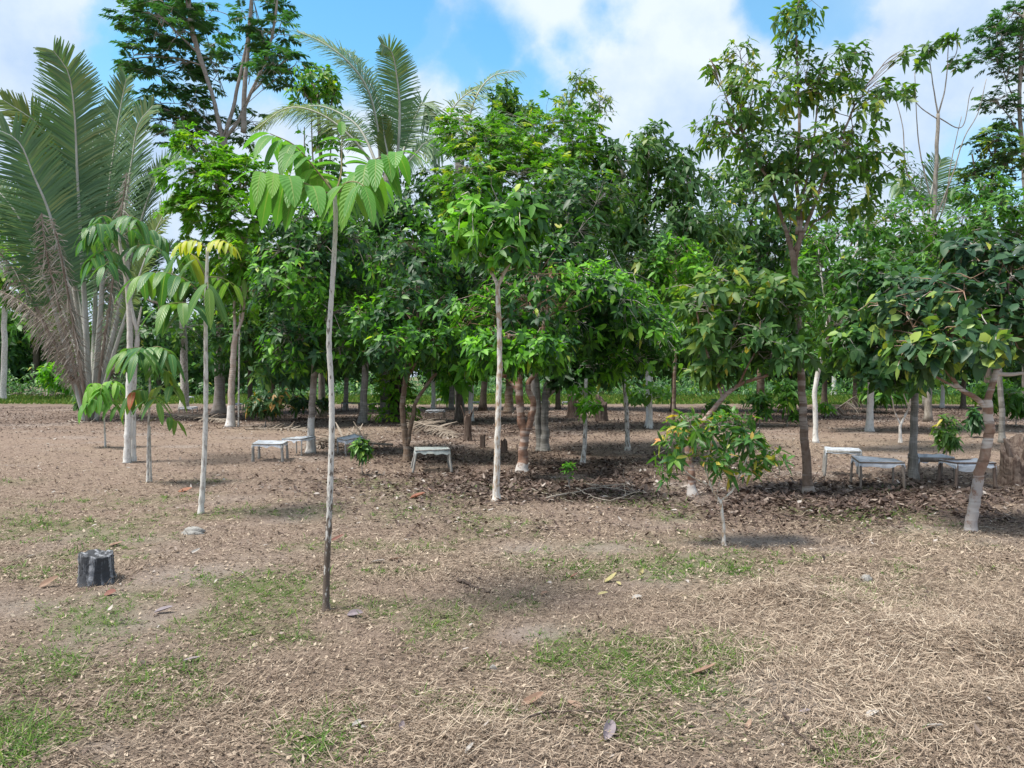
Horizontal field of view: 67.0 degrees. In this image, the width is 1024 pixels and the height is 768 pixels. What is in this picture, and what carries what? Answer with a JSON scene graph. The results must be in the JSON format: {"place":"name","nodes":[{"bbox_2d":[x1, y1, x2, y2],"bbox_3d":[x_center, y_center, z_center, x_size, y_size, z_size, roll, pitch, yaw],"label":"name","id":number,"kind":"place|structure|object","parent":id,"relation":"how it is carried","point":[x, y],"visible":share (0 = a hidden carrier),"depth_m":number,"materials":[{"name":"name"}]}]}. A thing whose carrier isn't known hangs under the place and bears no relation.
{"place":"outdoors","nodes":[
{"label":"outdoors","id":0,"kind":"place"},
{"bbox_2d":[0,377,1023,767],"bbox_3d":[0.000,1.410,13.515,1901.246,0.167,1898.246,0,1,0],"label":"ground","id":1,"kind":"structure","parent":0,"point":[218,433],"depth_m":6.38,"materials":[{"name":"soil"}]},
{"bbox_2d":[0,244,36,399],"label":"tree","id":2,"kind":"object","parent":1,"relation":"on","point":[4,353],"visible":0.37,"depth_m":49.20,"materials":[{"name":"green plant"}]},
{"bbox_2d":[8,382,62,396],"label":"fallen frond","id":3,"kind":"object","parent":1,"relation":"on","point":[32,392],"visible":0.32,"depth_m":58.42,"materials":[{"name":"brown plant"}]},
{"bbox_2d":[0,179,92,391],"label":"tree","id":4,"kind":"object","parent":1,"relation":"on","point":[14,339],"visible":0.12,"depth_m":61.79,"materials":[{"name":"green plant"}]},
{"bbox_2d":[34,362,71,396],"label":"shrub","id":5,"kind":"object","parent":1,"relation":"on","point":[50,377],"visible":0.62,"depth_m":53.52,"materials":[{"name":"green plant"}]},
{"bbox_2d":[77,549,116,587],"bbox_3d":[-3.224,1.440,6.018,0.341,0.277,0.380,0,1,-27],"label":"tree stump","id":6,"kind":"object","parent":1,"relation":"on","point":[95,566],"visible":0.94,"depth_m":5.91,"materials":[{"name":"grey wood"}]},
{"bbox_2d":[0,36,199,420],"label":"palm","id":7,"kind":"object","parent":1,"relation":"on","point":[66,194],"visible":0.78,"depth_m":27.24,"materials":[{"name":"green plant"}]},
{"bbox_2d":[78,380,125,446],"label":"sapling","id":8,"kind":"object","parent":1,"relation":"on","point":[100,392],"visible":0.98,"depth_m":17.13,"materials":[{"name":"green plant"}]},
{"bbox_2d":[72,215,178,462],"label":"sapling","id":9,"kind":"object","parent":1,"relation":"on","point":[139,230],"visible":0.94,"depth_m":14.17,"materials":[{"name":"green plant"}]},
{"bbox_2d":[106,346,186,482],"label":"sapling","id":10,"kind":"object","parent":1,"relation":"on","point":[127,360],"visible":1,"depth_m":11.33,"materials":[{"name":"green plant"}]},
{"bbox_2d":[87,275,259,394],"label":"tree","id":11,"kind":"object","parent":1,"relation":"on","point":[146,334],"visible":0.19,"depth_m":57.25,"materials":[{"name":"green plant"}]},
{"bbox_2d":[114,239,245,513],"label":"sapling","id":12,"kind":"object","parent":1,"relation":"on","point":[160,285],"visible":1,"depth_m":8.81,"materials":[{"name":"green plant"}]},
{"bbox_2d":[153,255,215,410],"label":"tree","id":13,"kind":"object","parent":1,"relation":"on","point":[181,338],"visible":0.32,"depth_m":35.58,"materials":[{"name":"green plant"}]},
{"bbox_2d":[181,526,205,534],"bbox_3d":[-3.210,1.479,7.798,0.257,0.085,0.143,0,1,0],"label":"rock","id":14,"kind":"object","parent":1,"relation":"on","point":[194,530],"visible":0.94,"depth_m":7.76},
{"bbox_2d":[164,411,237,423],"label":"fallen frond","id":15,"kind":"object","parent":1,"relation":"on","point":[195,416],"visible":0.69,"depth_m":27.83,"materials":[{"name":"brown plant"}]},
{"bbox_2d":[98,0,317,413],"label":"tree","id":16,"kind":"object","parent":1,"relation":"on","point":[268,66],"visible":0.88,"depth_m":32.49,"materials":[{"name":"green plant"}]},
{"bbox_2d":[149,119,282,426],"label":"tree","id":17,"kind":"object","parent":1,"relation":"on","point":[216,167],"visible":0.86,"depth_m":23.82,"materials":[{"name":"green plant"}]},
{"bbox_2d":[191,227,285,413],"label":"tree","id":18,"kind":"object","parent":1,"relation":"on","point":[250,390],"visible":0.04,"depth_m":32.46,"materials":[{"name":"green plant"}]},
{"bbox_2d":[217,272,265,426],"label":"sapling","id":19,"kind":"object","parent":1,"relation":"on","point":[244,287],"visible":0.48,"depth_m":24.39,"materials":[{"name":"green plant"}]},
{"bbox_2d":[195,228,335,421],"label":"tree","id":20,"kind":"object","parent":1,"relation":"on","point":[248,329],"visible":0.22,"depth_m":26.83,"materials":[{"name":"green plant"}]},
{"bbox_2d":[240,388,294,426],"bbox_3d":[-7.568,0.741,23.860,1.692,1.308,1.412,0,1,0],"label":"shrub","id":21,"kind":"object","parent":1,"relation":"on","point":[262,405],"visible":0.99,"depth_m":23.67,"materials":[{"name":"green plant"}]},
{"bbox_2d":[251,440,288,461],"bbox_3d":[-4.561,1.286,14.616,0.600,0.423,0.607,0,1,-7],"label":"table","id":22,"kind":"object","parent":1,"relation":"on","point":[268,443],"visible":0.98,"depth_m":14.43,"materials":[{"name":"white"}]},
{"bbox_2d":[245,422,306,431],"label":"fallen frond","id":23,"kind":"object","parent":1,"relation":"on","point":[280,428],"visible":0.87,"depth_m":22.74,"materials":[{"name":"brown plant"}]},
{"bbox_2d":[281,436,315,455],"bbox_3d":[-4.294,1.264,15.572,0.482,0.416,0.585,0,1,14],"label":"table","id":24,"kind":"object","parent":1,"relation":"on","point":[300,438],"visible":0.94,"depth_m":15.56,"materials":[{"name":"white"}]},
{"bbox_2d":[284,393,328,418],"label":"shrub","id":25,"kind":"object","parent":1,"relation":"on","point":[297,402],"visible":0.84,"depth_m":28.84,"materials":[{"name":"green plant"}]},
{"bbox_2d":[282,61,347,417],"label":"tree","id":26,"kind":"object","parent":1,"relation":"on","point":[324,91],"visible":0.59,"depth_m":29.84,"materials":[{"name":"green plant"}]},
{"bbox_2d":[243,201,393,453],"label":"tree","id":27,"kind":"object","parent":1,"relation":"on","point":[304,244],"visible":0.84,"depth_m":15.45,"materials":[{"name":"green plant"}]},
{"bbox_2d":[221,121,430,611],"bbox_3d":[-1.199,-0.148,5.462,1.343,3.463,1.437,0,1,0],"label":"sapling","id":28,"kind":"object","parent":1,"relation":"on","point":[280,196],"visible":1,"depth_m":5.21,"materials":[{"name":"green plant"}]},
{"bbox_2d":[299,421,392,449],"bbox_3d":[-3.546,1.270,17.253,2.281,0.864,1.769,0,1,26],"label":"fallen frond","id":29,"kind":"object","parent":1,"relation":"on","point":[322,441],"visible":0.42,"depth_m":17.17,"materials":[{"name":"brown plant"}]},
{"bbox_2d":[337,434,362,455],"bbox_3d":[-3.256,1.249,15.573,0.406,0.452,0.591,0,1,-29],"label":"table","id":30,"kind":"object","parent":1,"relation":"on","point":[347,439],"visible":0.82,"depth_m":15.56,"materials":[{"name":"white metal"}]},
{"bbox_2d":[249,29,451,420],"bbox_3d":[-5.593,-5.647,27.028,7.092,13.932,4.759,0,1,0],"label":"palm","id":31,"kind":"object","parent":1,"relation":"on","point":[399,134],"visible":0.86,"depth_m":26.70,"materials":[{"name":"green plant"}]},
{"bbox_2d":[304,235,406,410],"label":"tree","id":32,"kind":"object","parent":1,"relation":"on","point":[357,375],"visible":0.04,"depth_m":35.59,"materials":[{"name":"green plant"}]},
{"bbox_2d":[346,437,374,471],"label":"shrub","id":33,"kind":"object","parent":1,"relation":"on","point":[362,449],"visible":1,"depth_m":12.36,"materials":[{"name":"green plant"}]},
{"bbox_2d":[271,186,483,423],"bbox_3d":[-4.292,-2.705,25.886,7.592,8.152,5.328,0,1,0],"label":"tree","id":34,"kind":"object","parent":1,"relation":"on","point":[404,210],"visible":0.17,"depth_m":25.23,"materials":[{"name":"green plant"}]},
{"bbox_2d":[367,336,425,421],"bbox_3d":[-4.165,-0.145,27.375,2.265,3.628,2.248,0,1,0],"label":"shrub","id":35,"kind":"object","parent":1,"relation":"on","point":[394,391],"visible":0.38,"depth_m":26.92,"materials":[{"name":"green plant"}]},
{"bbox_2d":[344,220,464,461],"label":"tree","id":36,"kind":"object","parent":1,"relation":"on","point":[408,349],"visible":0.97,"depth_m":14.37,"materials":[{"name":"green plant"}]},
{"bbox_2d":[399,414,459,437],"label":"fallen frond","id":37,"kind":"object","parent":1,"relation":"on","point":[430,425],"visible":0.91,"depth_m":21.13,"materials":[{"name":"beige plant"}]},
{"bbox_2d":[410,447,452,472],"bbox_3d":[-1.372,1.300,13.167,0.709,0.453,0.675,0,1,-9],"label":"table","id":38,"kind":"object","parent":1,"relation":"on","point":[435,450],"visible":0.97,"depth_m":12.91,"materials":[{"name":"white"}]},
{"bbox_2d":[420,364,450,409],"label":"tree","id":39,"kind":"object","parent":1,"relation":"on","point":[433,400],"visible":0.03,"depth_m":36.76,"materials":[{"name":"green plant"}]},
{"bbox_2d":[430,378,477,407],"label":"shrub","id":40,"kind":"object","parent":1,"relation":"on","point":[443,391],"visible":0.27,"depth_m":37.84,"materials":[{"name":"green plant"}]},
{"bbox_2d":[436,328,489,420],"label":"tree","id":41,"kind":"object","parent":1,"relation":"on","point":[461,371],"visible":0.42,"depth_m":26.07,"materials":[{"name":"green plant"}]},
{"bbox_2d":[399,160,528,421],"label":"tree","id":42,"kind":"object","parent":1,"relation":"on","point":[459,399],"visible":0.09,"depth_m":27.13,"materials":[{"name":"green plant"}]},
{"bbox_2d":[410,199,520,409],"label":"tree","id":43,"kind":"object","parent":1,"relation":"on","point":[451,398],"visible":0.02,"depth_m":36.72,"materials":[{"name":"green plant"}]},
{"bbox_2d":[460,405,473,440],"bbox_3d":[-1.103,0.986,19.177,0.308,0.924,0.199,0,1,-30],"label":"tree stump","id":44,"kind":"object","parent":1,"relation":"on","point":[467,428],"visible":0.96,"depth_m":19.12,"materials":[{"name":"brown wood"}]},
{"bbox_2d":[420,69,526,417],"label":"palm","id":45,"kind":"object","parent":1,"relation":"on","point":[478,88],"visible":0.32,"depth_m":28.90,"materials":[{"name":"plant"}]},
{"bbox_2d":[0,392,977,404],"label":"tall grass","id":46,"kind":"structure","parent":1,"relation":"on","point":[732,398],"depth_m":48.39,"materials":[{"name":"plant"}]},
{"bbox_2d":[428,171,559,501],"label":"tree","id":47,"kind":"object","parent":1,"relation":"on","point":[488,229],"visible":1,"depth_m":9.61,"materials":[{"name":"green plant"}]},
{"bbox_2d":[467,78,545,410],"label":"tree","id":48,"kind":"object","parent":1,"relation":"on","point":[508,96],"visible":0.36,"depth_m":35.45,"materials":[{"name":"green plant"}]},
{"bbox_2d":[502,376,513,413],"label":"tree","id":49,"kind":"object","parent":1,"relation":"on","point":[508,406],"visible":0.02,"depth_m":33.02,"materials":[{"name":"brown plant"}]},
{"bbox_2d":[0,475,1018,767],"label":"short grass","id":50,"kind":"structure","parent":1,"relation":"on","point":[172,703],"depth_m":4.43,"materials":[{"name":"plant"}]},
{"bbox_2d":[0,255,1021,393],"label":"wood","id":51,"kind":"object","parent":1,"relation":"on","point":[18,360],"visible":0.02,"depth_m":63.47,"materials":[{"name":"green plant"}]},
{"bbox_2d":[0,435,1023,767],"bbox_3d":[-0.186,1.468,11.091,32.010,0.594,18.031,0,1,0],"label":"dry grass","id":52,"kind":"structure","parent":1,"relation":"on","point":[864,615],"depth_m":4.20,"materials":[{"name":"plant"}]},
{"bbox_2d":[522,691,543,704],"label":"dead leaf","id":53,"kind":"object","parent":52,"relation":"on","point":[529,698],"visible":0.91,"depth_m":3.78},
{"bbox_2d":[520,698,633,720],"bbox_3d":[0.305,1.527,3.606,0.541,0.065,0.191,0,1,0],"label":"fallen branch","id":54,"kind":"object","parent":52,"relation":"on","point":[544,712],"visible":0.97,"depth_m":3.62,"materials":[{"name":"wood"}]},
{"bbox_2d":[603,719,615,740],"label":"dead leaf","id":55,"kind":"object","parent":52,"relation":"on","point":[611,725],"visible":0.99,"depth_m":3.44,"materials":[{"name":"plant"}]},
{"bbox_2d":[0,443,1023,767],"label":"leaf crumbs","id":56,"kind":"object","parent":1,"relation":"on","point":[526,757],"visible":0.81,"depth_m":4.63,"materials":[{"name":"plant"}]},
{"bbox_2d":[0,405,1023,762],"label":"fallen leaves","id":57,"kind":"object","parent":1,"relation":"on","point":[512,483],"depth_m":11.08,"materials":[{"name":"plant"}]},
{"bbox_2d":[6,363,1021,396],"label":"undergrowth","id":58,"kind":"object","parent":1,"relation":"on","point":[688,389],"visible":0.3,"depth_m":56.83,"materials":[{"name":"green plant"}]},
{"bbox_2d":[433,239,602,472],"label":"tree","id":59,"kind":"object","parent":1,"relation":"on","point":[543,349],"visible":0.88,"depth_m":12.79,"materials":[{"name":"green plant"}]},
{"bbox_2d":[419,89,622,426],"bbox_3d":[0.389,-3.747,23.491,6.204,10.273,5.656,0,1,0],"label":"tree","id":60,"kind":"object","parent":1,"relation":"on","point":[535,159],"visible":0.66,"depth_m":23.07,"materials":[{"name":"green plant"}]},
{"bbox_2d":[464,158,647,451],"bbox_3d":[0.839,-1.740,17.221,3.836,6.416,4.251,0,1,26],"label":"tree","id":61,"kind":"object","parent":1,"relation":"on","point":[578,236],"visible":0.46,"depth_m":16.54,"materials":[{"name":"green plant"}]},
{"bbox_2d":[561,462,576,488],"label":"shrub","id":62,"kind":"object","parent":1,"relation":"on","point":[567,466],"visible":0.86,"depth_m":10.88,"materials":[{"name":"green plant"}]},
{"bbox_2d":[566,392,580,417],"bbox_3d":[2.391,0.821,30.158,0.562,1.029,0.616,0,1,-27],"label":"tree stump","id":63,"kind":"object","parent":1,"relation":"on","point":[571,409],"visible":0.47,"depth_m":29.92,"materials":[{"name":"brown wood"}]},
{"bbox_2d":[521,234,640,409],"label":"tree","id":64,"kind":"object","parent":1,"relation":"on","point":[557,403],"depth_m":36.72,"materials":[{"name":"green plant"}]},
{"bbox_2d":[551,68,618,399],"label":"tree","id":65,"kind":"object","parent":1,"relation":"on","point":[590,83],"visible":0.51,"depth_m":32.77,"materials":[{"name":"green plant"}]},
{"bbox_2d":[566,379,603,463],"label":"tree","id":66,"kind":"object","parent":1,"relation":"on","point":[584,406],"visible":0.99,"depth_m":13.94,"materials":[{"name":"green plant"}]},
{"bbox_2d":[594,393,608,420],"bbox_3d":[3.159,0.834,27.317,0.533,1.028,0.537,0,1,-28],"label":"tree stump","id":67,"kind":"object","parent":1,"relation":"on","point":[602,416],"visible":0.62,"depth_m":27.14,"materials":[{"name":"brown wood"}]},
{"bbox_2d":[550,243,685,450],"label":"tree","id":68,"kind":"object","parent":1,"relation":"on","point":[608,332],"visible":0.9,"depth_m":13.97,"materials":[{"name":"green plant"}]},
{"bbox_2d":[620,372,671,428],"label":"tree","id":69,"kind":"object","parent":1,"relation":"on","point":[635,400],"visible":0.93,"depth_m":22.86,"materials":[{"name":"green plant"}]},
{"bbox_2d":[580,118,753,426],"bbox_3d":[4.419,-3.457,24.146,6.428,9.686,4.442,0,1,0],"label":"tree","id":70,"kind":"object","parent":1,"relation":"on","point":[682,219],"visible":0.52,"depth_m":23.72,"materials":[{"name":"green plant"}]},
{"bbox_2d":[629,229,714,436],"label":"tree","id":71,"kind":"object","parent":1,"relation":"on","point":[659,265],"visible":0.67,"depth_m":16.75,"materials":[{"name":"green plant"}]},
{"bbox_2d":[602,224,770,411],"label":"tree","id":72,"kind":"object","parent":1,"relation":"on","point":[682,361],"visible":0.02,"depth_m":33.99,"materials":[{"name":"green plant"}]},
{"bbox_2d":[701,399,731,423],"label":"shrub","id":73,"kind":"object","parent":1,"relation":"on","point":[708,406],"visible":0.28,"depth_m":24.31,"materials":[{"name":"green plant"}]},
{"bbox_2d":[646,406,794,545],"bbox_3d":[1.990,0.886,7.339,1.413,1.369,0.748,0,1,0],"label":"shrub","id":74,"kind":"object","parent":1,"relation":"on","point":[694,433],"visible":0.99,"depth_m":7.30,"materials":[{"name":"green plant"}]},
{"bbox_2d":[657,258,828,496],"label":"tree","id":75,"kind":"object","parent":1,"relation":"on","point":[762,303],"visible":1,"depth_m":10.25,"materials":[{"name":"green plant"}]},
{"bbox_2d":[668,162,845,418],"bbox_3d":[9.285,-3.501,28.985,7.049,9.724,4.739,0,1,0],"label":"tree","id":76,"kind":"object","parent":1,"relation":"on","point":[757,248],"visible":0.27,"depth_m":28.53,"materials":[{"name":"green plant"}]},
{"bbox_2d":[738,389,776,425],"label":"shrub","id":77,"kind":"object","parent":1,"relation":"on","point":[760,405],"visible":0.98,"depth_m":24.23,"materials":[{"name":"green plant"}]},
{"bbox_2d":[739,322,792,421],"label":"tree","id":78,"kind":"object","parent":1,"relation":"on","point":[761,384],"visible":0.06,"depth_m":27.16,"materials":[{"name":"green plant"}]},
{"bbox_2d":[734,242,841,411],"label":"tree","id":79,"kind":"object","parent":1,"relation":"on","point":[793,376],"visible":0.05,"depth_m":33.77,"materials":[{"name":"green plant"}]},
{"bbox_2d":[772,378,807,426],"bbox_3d":[8.779,0.593,24.493,1.149,1.581,1.287,0,1,24],"label":"shrub","id":80,"kind":"object","parent":1,"relation":"on","point":[787,397],"visible":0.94,"depth_m":24.33,"materials":[{"name":"green plant"}]},
{"bbox_2d":[683,0,918,493],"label":"tree","id":81,"kind":"object","parent":1,"relation":"on","point":[780,168],"visible":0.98,"depth_m":10.50,"materials":[{"name":"green plant"}]},
{"bbox_2d":[781,711,824,755],"bbox_3d":[1.286,1.552,3.453,0.050,0.044,0.433,0,1,-5],"label":"fallen branch","id":82,"kind":"object","parent":1,"relation":"on","point":[792,723],"visible":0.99,"depth_m":3.44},
{"bbox_2d":[809,352,840,403],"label":"tree","id":83,"kind":"object","parent":1,"relation":"on","point":[824,393],"visible":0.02,"depth_m":42.06,"materials":[{"name":"grey plant"}]},
{"bbox_2d":[818,399,837,418],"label":"shrub","id":84,"kind":"object","parent":1,"relation":"on","point":[827,408],"visible":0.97,"depth_m":28.94,"materials":[{"name":"green plant"}]},
{"bbox_2d":[822,447,861,476],"bbox_3d":[5.291,1.271,12.421,0.576,0.486,0.605,0,1,20],"label":"bench","id":85,"kind":"object","parent":1,"relation":"on","point":[841,450],"visible":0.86,"depth_m":12.24,"materials":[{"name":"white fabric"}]},
{"bbox_2d":[819,387,875,417],"bbox_3d":[13.272,1.136,31.536,1.345,2.140,5.852,1,1,43],"label":"fallen frond","id":86,"kind":"object","parent":1,"relation":"on","point":[843,409],"visible":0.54,"depth_m":32.50,"materials":[{"name":"brown plant"}]},
{"bbox_2d":[784,192,945,442],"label":"tree","id":87,"kind":"object","parent":1,"relation":"on","point":[883,234],"visible":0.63,"depth_m":16.32,"materials":[{"name":"green plant"}]},
{"bbox_2d":[819,233,917,406],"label":"tree","id":88,"kind":"object","parent":1,"relation":"on","point":[854,384],"visible":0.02,"depth_m":39.22,"materials":[{"name":"green plant"}]},
{"bbox_2d":[850,455,905,489],"bbox_3d":[5.231,1.290,11.100,0.636,0.476,0.589,0,1,13],"label":"bench","id":89,"kind":"object","parent":1,"relation":"on","point":[868,461],"visible":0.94,"depth_m":10.88,"materials":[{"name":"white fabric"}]},
{"bbox_2d":[855,382,908,412],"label":"shrub","id":90,"kind":"object","parent":1,"relation":"on","point":[880,399],"visible":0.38,"depth_m":32.73,"materials":[{"name":"green plant"}]},
{"bbox_2d":[813,251,976,479],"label":"tree","id":91,"kind":"object","parent":1,"relation":"on","point":[850,341],"visible":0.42,"depth_m":11.93,"materials":[{"name":"green plant"}]},
{"bbox_2d":[891,373,910,442],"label":"tree","id":92,"kind":"object","parent":1,"relation":"on","point":[900,440],"visible":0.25,"depth_m":18.55,"materials":[{"name":"white plant"}]},
{"bbox_2d":[804,219,1021,431],"bbox_3d":[12.188,-1.637,22.755,7.904,6.129,4.527,0,1,-7],"label":"tree","id":93,"kind":"object","parent":1,"relation":"on","point":[869,425],"visible":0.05,"depth_m":22.33,"materials":[{"name":"green plant"}]},
{"bbox_2d":[882,153,973,410],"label":"palm","id":94,"kind":"object","parent":1,"relation":"on","point":[940,195],"visible":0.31,"depth_m":35.52,"materials":[{"name":"plant"}]},
{"bbox_2d":[907,453,954,479],"bbox_3d":[6.534,1.305,12.058,0.579,0.418,0.464,0,1,7],"label":"bench","id":95,"kind":"object","parent":1,"relation":"on","point":[924,458],"visible":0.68,"depth_m":11.87,"materials":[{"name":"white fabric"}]},
{"bbox_2d":[846,228,1023,531],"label":"tree","id":96,"kind":"object","parent":1,"relation":"on","point":[985,318],"visible":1,"depth_m":7.96,"materials":[{"name":"green plant"}]},
{"bbox_2d":[890,27,986,421],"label":"tree","id":97,"kind":"object","parent":1,"relation":"on","point":[928,52],"visible":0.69,"depth_m":27.18,"materials":[{"name":"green plant"}]},
{"bbox_2d":[930,414,969,454],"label":"shrub","id":98,"kind":"object","parent":1,"relation":"on","point":[949,440],"visible":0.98,"depth_m":14.14,"materials":[{"name":"green plant"}]},
{"bbox_2d":[937,458,997,488],"bbox_3d":[6.557,1.309,11.155,0.635,0.438,0.473,0,1,-3],"label":"bench","id":99,"kind":"object","parent":1,"relation":"on","point":[964,465],"visible":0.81,"depth_m":10.99,"materials":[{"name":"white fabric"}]},
{"bbox_2d":[914,171,1023,442],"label":"tree","id":100,"kind":"object","parent":1,"relation":"on","point":[1008,210],"visible":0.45,"depth_m":16.25,"materials":[{"name":"green plant"}]},
{"bbox_2d":[960,407,984,437],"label":"shrub","id":101,"kind":"object","parent":1,"relation":"on","point":[974,422],"visible":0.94,"depth_m":20.00,"materials":[{"name":"green plant"}]},
{"bbox_2d":[938,227,1021,408],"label":"tree","id":102,"kind":"object","parent":1,"relation":"on","point":[964,372],"visible":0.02,"depth_m":37.87,"materials":[{"name":"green plant"}]},
{"bbox_2d":[938,120,1023,419],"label":"tree","id":103,"kind":"object","parent":1,"relation":"on","point":[1000,161],"visible":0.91,"depth_m":27.00,"materials":[{"name":"green plant"}]},
{"bbox_2d":[959,0,1023,418],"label":"tree","id":104,"kind":"object","parent":1,"relation":"on","point":[997,48],"visible":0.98,"depth_m":28.85,"materials":[{"name":"green plant"}]},
{"bbox_2d":[966,377,1023,425],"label":"shrub","id":105,"kind":"object","parent":1,"relation":"on","point":[1014,400],"visible":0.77,"depth_m":24.10,"materials":[{"name":"green plant"}]},
{"bbox_2d":[992,434,1023,485],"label":"tree stump","id":106,"kind":"object","parent":1,"relation":"on","point":[1011,468],"visible":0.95,"depth_m":11.34,"materials":[{"name":"brown wood"}]},
{"bbox_2d":[0,0,1023,376],"label":"sky","id":107,"kind":"structure","parent":0,"point":[650,55],"materials":[{"name":"blue"}]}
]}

